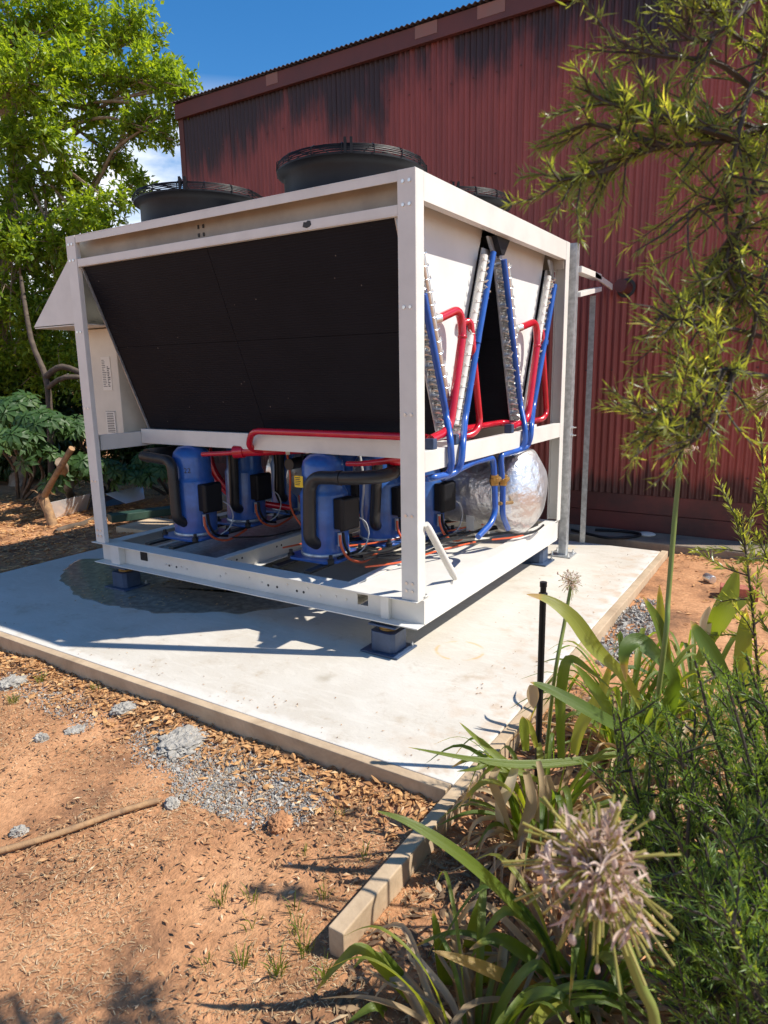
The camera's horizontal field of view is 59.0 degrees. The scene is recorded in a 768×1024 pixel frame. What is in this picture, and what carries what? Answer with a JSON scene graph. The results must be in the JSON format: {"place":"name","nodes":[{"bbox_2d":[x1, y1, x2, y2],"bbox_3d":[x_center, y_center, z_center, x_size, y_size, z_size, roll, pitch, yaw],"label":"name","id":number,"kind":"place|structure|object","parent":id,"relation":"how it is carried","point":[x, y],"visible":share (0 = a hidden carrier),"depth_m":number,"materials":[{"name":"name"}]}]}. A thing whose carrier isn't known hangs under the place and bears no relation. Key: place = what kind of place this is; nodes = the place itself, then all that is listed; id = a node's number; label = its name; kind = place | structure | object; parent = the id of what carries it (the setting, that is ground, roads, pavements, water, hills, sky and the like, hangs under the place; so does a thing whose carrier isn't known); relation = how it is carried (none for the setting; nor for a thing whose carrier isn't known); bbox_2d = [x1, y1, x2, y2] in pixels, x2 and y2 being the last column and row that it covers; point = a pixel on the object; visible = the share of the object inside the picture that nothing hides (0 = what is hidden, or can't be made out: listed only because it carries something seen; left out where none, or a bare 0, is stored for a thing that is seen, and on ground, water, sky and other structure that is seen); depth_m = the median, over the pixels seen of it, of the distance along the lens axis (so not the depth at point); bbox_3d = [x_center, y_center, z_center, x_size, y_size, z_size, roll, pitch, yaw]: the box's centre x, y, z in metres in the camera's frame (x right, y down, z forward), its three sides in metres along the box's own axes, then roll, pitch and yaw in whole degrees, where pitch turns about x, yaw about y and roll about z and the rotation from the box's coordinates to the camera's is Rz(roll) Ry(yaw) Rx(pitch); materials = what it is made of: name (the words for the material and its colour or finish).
{"place":"outdoors","nodes":[
{"label":"outdoors","id":0,"kind":"place"},
{"bbox_2d":[0,663,114,732],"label":"gravel","id":1,"kind":"structure","parent":0,"point":[58,713],"depth_m":3.30,"materials":[{"name":"grey gravel"}]},
{"bbox_2d":[0,0,479,338],"label":"sky","id":2,"kind":"structure","parent":0,"point":[230,40],"materials":[{"name":"blue"}]},
{"bbox_2d":[2,562,605,767],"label":"slab crumbs","id":3,"kind":"object","parent":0,"point":[335,697],"visible":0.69,"depth_m":3.17,"materials":[{"name":"soil"}]},
{"bbox_2d":[0,392,767,1023],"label":"ground","id":4,"kind":"structure","parent":0,"point":[38,802],"depth_m":2.13,"materials":[{"name":"red soil"}]},
{"bbox_2d":[5,691,20,704],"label":"grass tuft","id":5,"kind":"object","parent":4,"relation":"on","point":[14,698],"visible":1,"depth_m":3.30,"materials":[{"name":"green plant"}]},
{"bbox_2d":[0,674,26,691],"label":"concrete lump","id":6,"kind":"object","parent":4,"relation":"on","point":[12,680],"visible":0.96,"depth_m":3.47,"materials":[{"name":"grey concrete"}]},
{"bbox_2d":[9,824,30,838],"bbox_3d":[-1.262,1.109,2.354,0.067,0.047,0.055,-5,12,-20],"label":"concrete lump","id":7,"kind":"object","parent":4,"relation":"on","point":[17,831],"visible":0.88,"depth_m":2.34,"materials":[{"name":"grey concrete"}]},
{"bbox_2d":[0,389,74,499],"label":"palmate shrub","id":8,"kind":"object","parent":4,"relation":"on","point":[25,414],"visible":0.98,"depth_m":7.11,"materials":[{"name":"green plant"}]},
{"bbox_2d":[9,272,67,333],"bbox_3d":[-8.916,-3.732,15.656,5.045,4.628,4.888,6,13,32],"label":"evergreen shrub","id":9,"kind":"object","parent":4,"relation":"on","point":[30,293],"depth_m":14.90,"materials":[{"name":"green plant"}]},
{"bbox_2d":[32,732,49,742],"bbox_3d":[-1.492,0.987,2.959,0.083,0.048,0.065,7,14,34],"label":"concrete lump","id":10,"kind":"object","parent":4,"relation":"on","point":[41,736],"visible":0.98,"depth_m":2.94,"materials":[{"name":"grey concrete"}]},
{"bbox_2d":[33,670,48,683],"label":"grass tuft","id":11,"kind":"object","parent":4,"relation":"on","point":[41,679],"visible":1,"depth_m":3.52,"materials":[{"name":"plant"}]},
{"bbox_2d":[0,364,85,481],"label":"evergreen shrub","id":12,"kind":"object","parent":4,"relation":"on","point":[63,445],"visible":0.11,"depth_m":10.11,"materials":[{"name":"green plant"}]},
{"bbox_2d":[19,276,79,474],"bbox_3d":[-4.012,-1.597,8.187,1.311,2.520,0.384,6,13,32],"label":"bare sapling","id":13,"kind":"object","parent":4,"relation":"on","point":[46,376],"visible":0.69,"depth_m":8.12,"materials":[{"name":"brown plant"}]},
{"bbox_2d":[32,446,74,525],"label":"broken branch","id":14,"kind":"object","parent":4,"relation":"on","point":[42,499],"visible":0.91,"depth_m":7.16,"materials":[{"name":"brown wood"}]},
{"bbox_2d":[7,305,109,457],"bbox_3d":[-5.610,-2.332,11.925,3.486,3.309,2.989,6,13,32],"label":"evergreen shrub","id":15,"kind":"object","parent":4,"relation":"on","point":[102,453],"visible":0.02,"depth_m":11.69,"materials":[{"name":"green plant"}]},
{"bbox_2d":[55,457,74,498],"bbox_3d":[-3.650,-0.336,7.845,0.158,0.770,1.749,-6,12,-23],"label":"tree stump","id":16,"kind":"object","parent":4,"relation":"on","point":[69,491],"visible":0.52,"depth_m":7.79,"materials":[{"name":"brown wood"}]},
{"bbox_2d":[50,493,90,518],"bbox_3d":[-3.498,-0.058,7.567,0.138,0.211,0.673,2,12,14],"label":"metal panel","id":17,"kind":"object","parent":4,"relation":"on","point":[66,507],"visible":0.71,"depth_m":7.58,"materials":[{"name":"grey metal"}]},
{"bbox_2d":[63,724,85,734],"bbox_3d":[-1.380,0.974,3.031,0.088,0.030,0.084,-1,11,-2],"label":"concrete lump","id":18,"kind":"object","parent":4,"relation":"on","point":[78,728],"visible":0.99,"depth_m":3.01,"materials":[{"name":"grey concrete"}]},
{"bbox_2d":[0,797,158,854],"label":"stick","id":19,"kind":"object","parent":4,"relation":"on","point":[69,829],"visible":1,"depth_m":2.33,"materials":[{"name":"brown wood"}]},
{"bbox_2d":[36,414,131,495],"bbox_3d":[-3.382,-0.599,8.299,0.902,1.248,2.096,-1,11,-2],"label":"palmate shrub","id":20,"kind":"object","parent":4,"relation":"on","point":[111,469],"visible":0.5,"depth_m":7.46,"materials":[{"name":"green plant"}]},
{"bbox_2d":[0,0,203,486],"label":"leafy tree","id":21,"kind":"object","parent":4,"relation":"on","point":[22,94],"visible":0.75,"depth_m":8.56,"materials":[{"name":"green plant"}]},
{"bbox_2d":[0,480,226,572],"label":"leaf mulch","id":22,"kind":"object","parent":4,"relation":"on","point":[11,524],"visible":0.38,"depth_m":7.08,"materials":[{"name":"brown plant"}]},
{"bbox_2d":[53,512,112,533],"bbox_3d":[-3.165,0.106,7.250,0.126,0.076,0.930,2,12,14],"label":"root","id":23,"kind":"object","parent":22,"relation":"on","point":[72,525],"visible":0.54,"depth_m":7.01,"materials":[{"name":"brown plant"}]},
{"bbox_2d":[87,496,124,509],"bbox_3d":[-3.286,-0.141,8.224,0.181,0.103,0.730,5,13,28],"label":"metal panel","id":24,"kind":"object","parent":22,"relation":"on","point":[110,501],"visible":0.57,"depth_m":8.21,"materials":[{"name":"grey metal"}]},
{"bbox_2d":[106,486,144,503],"bbox_3d":[-2.986,-0.196,7.994,0.155,0.133,0.611,4,12,22],"label":"metal panel","id":25,"kind":"object","parent":22,"relation":"on","point":[129,495],"visible":0.86,"depth_m":7.97,"materials":[{"name":"grey metal"}]},
{"bbox_2d":[109,701,139,716],"bbox_3d":[-1.221,0.926,3.199,0.144,0.058,0.120,-6,13,-24],"label":"concrete lump","id":26,"kind":"object","parent":4,"relation":"on","point":[121,708],"visible":0.81,"depth_m":3.17,"materials":[{"name":"grey concrete"}]},
{"bbox_2d":[101,444,172,469],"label":"evergreen shrub","id":27,"kind":"object","parent":4,"relation":"on","point":[124,456],"visible":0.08,"depth_m":10.08,"materials":[{"name":"green plant"}]},
{"bbox_2d":[110,448,168,494],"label":"palmate shrub","id":28,"kind":"object","parent":4,"relation":"on","point":[141,472],"visible":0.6,"depth_m":7.87,"materials":[{"name":"green plant"}]},
{"bbox_2d":[116,517,173,533],"bbox_3d":[-2.352,0.150,6.847,0.421,0.070,0.500,5,13,28],"label":"timber block","id":29,"kind":"object","parent":4,"relation":"on","point":[145,525],"depth_m":6.76,"materials":[{"name":"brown wood"}]},
{"bbox_2d":[107,506,170,522],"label":"steel beam","id":30,"kind":"structure","parent":29,"relation":"on","point":[130,515],"depth_m":7.05,"materials":[{"name":"green metal"}]},
{"bbox_2d":[163,796,180,810],"bbox_3d":[-0.778,1.073,2.495,0.060,0.052,0.071,-11,15,-40],"label":"concrete lump","id":31,"kind":"object","parent":4,"relation":"on","point":[171,803],"visible":0.98,"depth_m":2.48,"materials":[{"name":"grey concrete"}]},
{"bbox_2d":[156,724,206,759],"bbox_3d":[-0.874,0.991,2.930,0.225,0.065,0.283,-3,12,-9],"label":"concrete lump","id":32,"kind":"object","parent":4,"relation":"on","point":[177,742],"visible":0.97,"depth_m":2.88,"materials":[{"name":"grey concrete"}]},
{"bbox_2d":[194,948,212,971],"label":"grass tuft","id":33,"kind":"object","parent":4,"relation":"on","point":[206,960],"visible":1,"depth_m":1.80,"materials":[{"name":"plant"}]},
{"bbox_2d":[0,649,439,847],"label":"leaf litter","id":34,"kind":"object","parent":4,"relation":"on","point":[419,812],"visible":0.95,"depth_m":2.81,"materials":[{"name":"brown plant"}]},
{"bbox_2d":[209,879,230,905],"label":"grass tuft","id":35,"kind":"object","parent":4,"relation":"on","point":[219,901],"visible":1,"depth_m":2.01,"materials":[{"name":"green plant"}]},
{"bbox_2d":[96,720,349,839],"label":"gravel","id":36,"kind":"structure","parent":4,"relation":"on","point":[273,794],"depth_m":2.60,"materials":[{"name":"grey gravel"}]},
{"bbox_2d":[0,631,450,801],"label":"timber edging","id":37,"kind":"object","parent":4,"relation":"on","point":[317,751],"visible":0.49,"depth_m":2.92,"materials":[{"name":"brown wood"}]},
{"bbox_2d":[229,941,252,968],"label":"grass tuft","id":38,"kind":"object","parent":4,"relation":"on","point":[245,961],"visible":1,"depth_m":1.80,"materials":[{"name":"plant"}]},
{"bbox_2d":[239,883,259,903],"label":"grass tuft","id":39,"kind":"object","parent":4,"relation":"on","point":[248,894],"visible":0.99,"depth_m":2.01,"materials":[{"name":"green plant"}]},
{"bbox_2d":[242,906,262,932],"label":"grass tuft","id":40,"kind":"object","parent":4,"relation":"on","point":[252,927],"visible":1,"depth_m":1.91,"materials":[{"name":"plant"}]},
{"bbox_2d":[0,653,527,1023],"bbox_3d":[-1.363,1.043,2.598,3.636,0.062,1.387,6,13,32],"label":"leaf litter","id":41,"kind":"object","parent":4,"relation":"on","point":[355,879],"visible":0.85,"depth_m":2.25,"materials":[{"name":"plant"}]},
{"bbox_2d":[0,659,530,1023],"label":"dry straw","id":42,"kind":"object","parent":4,"relation":"on","point":[140,972],"visible":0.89,"depth_m":2.00,"materials":[{"name":"brown plant"}]},
{"bbox_2d":[258,939,289,978],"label":"grass tuft","id":43,"kind":"object","parent":4,"relation":"on","point":[281,965],"visible":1,"depth_m":1.76,"materials":[{"name":"green plant"}]},
{"bbox_2d":[267,810,293,835],"bbox_3d":[-0.359,1.086,2.356,0.086,0.084,0.114,2,12,12],"label":"clod of red soil","id":44,"kind":"object","parent":4,"relation":"on","point":[280,822],"visible":0.93,"depth_m":2.33,"materials":[{"name":"red soil"}]},
{"bbox_2d":[282,889,303,916],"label":"grass tuft","id":45,"kind":"object","parent":4,"relation":"on","point":[294,903],"visible":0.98,"depth_m":1.97,"materials":[{"name":"green plant"}]},
{"bbox_2d":[286,912,308,936],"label":"grass tuft","id":46,"kind":"object","parent":4,"relation":"on","point":[295,923],"visible":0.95,"depth_m":1.90,"materials":[{"name":"green plant"}]},
{"bbox_2d":[297,842,306,855],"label":"grass tuft","id":47,"kind":"object","parent":4,"relation":"on","point":[305,849],"visible":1,"depth_m":2.20,"materials":[{"name":"green plant"}]},
{"bbox_2d":[293,923,325,959],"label":"grass tuft","id":48,"kind":"object","parent":4,"relation":"on","point":[307,948],"visible":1,"depth_m":1.84,"materials":[{"name":"green plant"}]},
{"bbox_2d":[308,954,337,983],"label":"grass tuft","id":49,"kind":"object","parent":4,"relation":"on","point":[322,974],"visible":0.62,"depth_m":1.74,"materials":[{"name":"green plant"}]},
{"bbox_2d":[314,877,333,901],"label":"grass tuft","id":50,"kind":"object","parent":4,"relation":"on","point":[323,894],"visible":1,"depth_m":2.02,"materials":[{"name":"green plant"}]},
{"bbox_2d":[0,514,659,786],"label":"concrete slab","id":51,"kind":"structure","parent":4,"relation":"on","point":[482,635],"depth_m":3.64,"materials":[{"name":"grey concrete"}]},
{"bbox_2d":[104,565,149,591],"bbox_3d":[-1.820,0.448,4.803,0.230,0.154,0.210,6,13,32],"label":"spring mount","id":52,"kind":"object","parent":51,"relation":"on","point":[125,580],"visible":0.79,"depth_m":4.75,"materials":[{"name":"blue metal"}]},
{"bbox_2d":[34,136,569,629],"bbox_3d":[-0.591,-0.950,4.983,3.327,2.475,2.285,6,13,32],"label":"chiller","id":53,"kind":"object","parent":52,"relation":"on","point":[350,340],"visible":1,"depth_m":4.12,"materials":[{"name":"white paint"}]},
{"bbox_2d":[59,558,299,613],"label":"puddle","id":54,"kind":"object","parent":51,"relation":"on","point":[199,599],"visible":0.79,"depth_m":4.59,"materials":[{"name":"liquid"}]},
{"bbox_2d":[70,570,228,605],"bbox_3d":[-1.674,0.501,4.900,1.413,0.008,1.050,0,11,3],"label":"floating debris","id":55,"kind":"object","parent":54,"relation":"on","point":[149,589],"visible":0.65,"depth_m":4.62,"materials":[{"name":"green plant"}]},
{"bbox_2d":[360,621,416,659],"bbox_3d":[0.025,0.657,3.623,0.230,0.154,0.210,6,13,32],"label":"spring mount","id":56,"kind":"object","parent":51,"relation":"on","point":[388,641],"visible":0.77,"depth_m":3.57,"materials":[{"name":"blue metal"}]},
{"bbox_2d":[522,546,554,566],"bbox_3d":[1.176,0.309,5.254,0.230,0.154,0.210,6,13,32],"label":"spring mount","id":57,"kind":"object","parent":51,"relation":"on","point":[540,558],"visible":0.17,"depth_m":5.19,"materials":[{"name":"blue metal"}]},
{"bbox_2d":[548,243,612,557],"bbox_3d":[1.638,-0.887,5.566,0.180,2.357,1.010,6,13,32],"label":"cable support stand","id":58,"kind":"object","parent":51,"relation":"on","point":[576,270],"visible":0.97,"depth_m":5.30,"materials":[{"name":"metal"}]},
{"bbox_2d":[358,839,371,859],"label":"grass tuft","id":59,"kind":"object","parent":4,"relation":"on","point":[365,852],"visible":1,"depth_m":2.19,"materials":[{"name":"plant"}]},
{"bbox_2d":[170,0,767,543],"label":"shed","id":60,"kind":"structure","parent":4,"relation":"on","point":[466,94],"depth_m":6.09,"materials":[{"name":"red paint"}]},
{"bbox_2d":[314,871,647,1023],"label":"agapanthus","id":61,"kind":"object","parent":4,"relation":"on","point":[398,978],"visible":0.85,"depth_m":1.58,"materials":[{"name":"green plant"}]},
{"bbox_2d":[222,493,766,560],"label":"concrete kerb","id":62,"kind":"structure","parent":4,"relation":"on","point":[660,542],"depth_m":5.80,"materials":[{"name":"grey concrete"}]},
{"bbox_2d":[571,528,641,538],"bbox_3d":[1.953,0.189,6.023,0.597,0.024,0.344,6,13,32],"label":"garden hose","id":63,"kind":"object","parent":62,"relation":"on","point":[639,534],"visible":0.96,"depth_m":6.00,"materials":[{"name":"black plastic"}]},
{"bbox_2d":[329,550,667,957],"bbox_3d":[1.079,0.790,3.674,0.052,0.165,4.505,6,13,32],"label":"timber edging","id":64,"kind":"object","parent":4,"relation":"on","point":[372,899],"visible":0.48,"depth_m":2.15,"materials":[{"name":"brown wood"}]},
{"bbox_2d":[409,722,643,936],"bbox_3d":[0.492,0.908,2.159,0.777,0.446,0.753,6,13,32],"label":"agapanthus","id":65,"kind":"object","parent":4,"relation":"on","point":[535,813],"visible":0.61,"depth_m":2.12,"materials":[{"name":"green plant"}]},
{"bbox_2d":[295,680,765,1023],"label":"leaf litter","id":66,"kind":"object","parent":4,"relation":"on","point":[342,1006],"visible":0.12,"depth_m":1.97,"materials":[{"name":"plant"}]},
{"bbox_2d":[534,581,547,790],"bbox_3d":[0.560,0.658,2.442,0.031,0.848,0.030,6,13,32],"label":"irrigation riser","id":67,"kind":"object","parent":4,"relation":"on","point":[541,649],"visible":0.63,"depth_m":2.41,"materials":[{"name":"black plastic"}]},
{"bbox_2d":[378,811,711,1023],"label":"agapanthus","id":68,"kind":"object","parent":4,"relation":"on","point":[523,949],"visible":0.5,"depth_m":1.59,"materials":[{"name":"green plant"}]},
{"bbox_2d":[544,569,581,758],"bbox_3d":[0.590,0.626,2.272,0.092,0.922,0.268,1,12,8],"label":"withered flower","id":69,"kind":"object","parent":4,"relation":"on","point":[567,578],"visible":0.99,"depth_m":2.15,"materials":[{"name":"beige plant"}]},
{"bbox_2d":[502,794,680,1023],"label":"withered flower","id":70,"kind":"object","parent":4,"relation":"on","point":[597,887],"visible":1,"depth_m":0.65,"materials":[{"name":"beige plant"}]},
{"bbox_2d":[511,593,748,814],"bbox_3d":[0.948,0.573,2.473,0.992,0.931,1.248,0,11,5],"label":"agapanthus","id":71,"kind":"object","parent":4,"relation":"on","point":[595,708],"visible":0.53,"depth_m":2.00,"materials":[{"name":"green plant"}]},
{"bbox_2d":[498,0,767,489],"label":"wattle tree","id":72,"kind":"object","parent":4,"relation":"on","point":[706,132],"visible":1,"depth_m":0.86,"materials":[{"name":"green plant"}]},
{"bbox_2d":[628,429,699,908],"bbox_3d":[0.713,0.485,1.763,0.163,1.393,0.094,-11,15,-40],"label":"withered flower","id":73,"kind":"object","parent":4,"relation":"on","point":[669,587],"visible":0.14,"depth_m":1.66,"materials":[{"name":"green plant"}]},
{"bbox_2d":[574,688,764,1016],"bbox_3d":[0.658,0.793,1.575,0.492,0.888,0.542,0,11,2],"label":"needle shrub","id":74,"kind":"object","parent":4,"relation":"on","point":[675,754],"visible":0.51,"depth_m":1.49,"materials":[{"name":"green plant"}]},
{"bbox_2d":[586,569,767,783],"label":"agapanthus","id":75,"kind":"object","parent":4,"relation":"on","point":[717,618],"visible":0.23,"depth_m":2.29,"materials":[{"name":"green plant"}]},
{"bbox_2d":[593,552,767,708],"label":"leaf litter","id":76,"kind":"object","parent":4,"relation":"on","point":[695,556],"visible":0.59,"depth_m":5.10,"materials":[{"name":"brown plant"}]},
{"bbox_2d":[608,775,767,1023],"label":"needle shrub","id":77,"kind":"object","parent":4,"relation":"on","point":[712,990],"visible":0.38,"depth_m":1.09,"materials":[{"name":"green plant"}]},
{"bbox_2d":[680,961,715,1023],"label":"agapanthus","id":78,"kind":"object","parent":4,"relation":"on","point":[698,965],"visible":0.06,"depth_m":1.18,"materials":[{"name":"green plant"}]},
{"bbox_2d":[649,829,767,1023],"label":"needle shrub","id":79,"kind":"object","parent":4,"relation":"on","point":[751,967],"visible":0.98,"depth_m":0.95,"materials":[{"name":"green plant"}]},
{"bbox_2d":[702,573,715,583],"bbox_3d":[2.333,0.476,4.870,0.062,0.061,0.083,9,10,-10],"label":"tin can","id":80,"kind":"object","parent":4,"relation":"on","point":[709,578],"visible":1,"depth_m":4.84,"materials":[{"name":"metal"}]},
{"bbox_2d":[656,647,767,907],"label":"needle shrub","id":81,"kind":"object","parent":4,"relation":"on","point":[753,768],"visible":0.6,"depth_m":1.43,"materials":[{"name":"green plant"}]},
{"bbox_2d":[687,476,767,742],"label":"young wattle","id":82,"kind":"object","parent":4,"relation":"on","point":[739,520],"visible":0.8,"depth_m":2.15,"materials":[{"name":"green plant"}]},
{"bbox_2d":[719,582,758,601],"bbox_3d":[2.374,0.535,4.546,0.230,0.076,0.110,5,13,26],"label":"brick","id":83,"kind":"object","parent":4,"relation":"on","point":[743,590],"visible":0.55,"depth_m":4.49,"materials":[{"name":"red brick"}]},
{"bbox_2d":[733,414,767,697],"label":"young wattle","id":84,"kind":"object","parent":4,"relation":"on","point":[764,490],"visible":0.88,"depth_m":1.82,"materials":[{"name":"green plant"}]},
{"bbox_2d":[742,379,767,423],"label":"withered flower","id":85,"kind":"object","parent":4,"relation":"on","point":[757,395],"visible":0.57,"depth_m":1.60,"materials":[{"name":"beige plant"}]},
{"bbox_2d":[595,598,663,671],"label":"gravel","id":86,"kind":"structure","parent":0,"point":[623,623],"depth_m":4.08,"materials":[{"name":"grey gravel"}]},
{"bbox_2d":[640,531,655,536],"bbox_3d":[2.322,0.191,6.001,0.150,0.020,0.150,6,13,32],"label":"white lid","id":87,"kind":"object","parent":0,"point":[647,534],"visible":0.92,"depth_m":5.96,"materials":[{"name":"beige plastic"}]}
]}

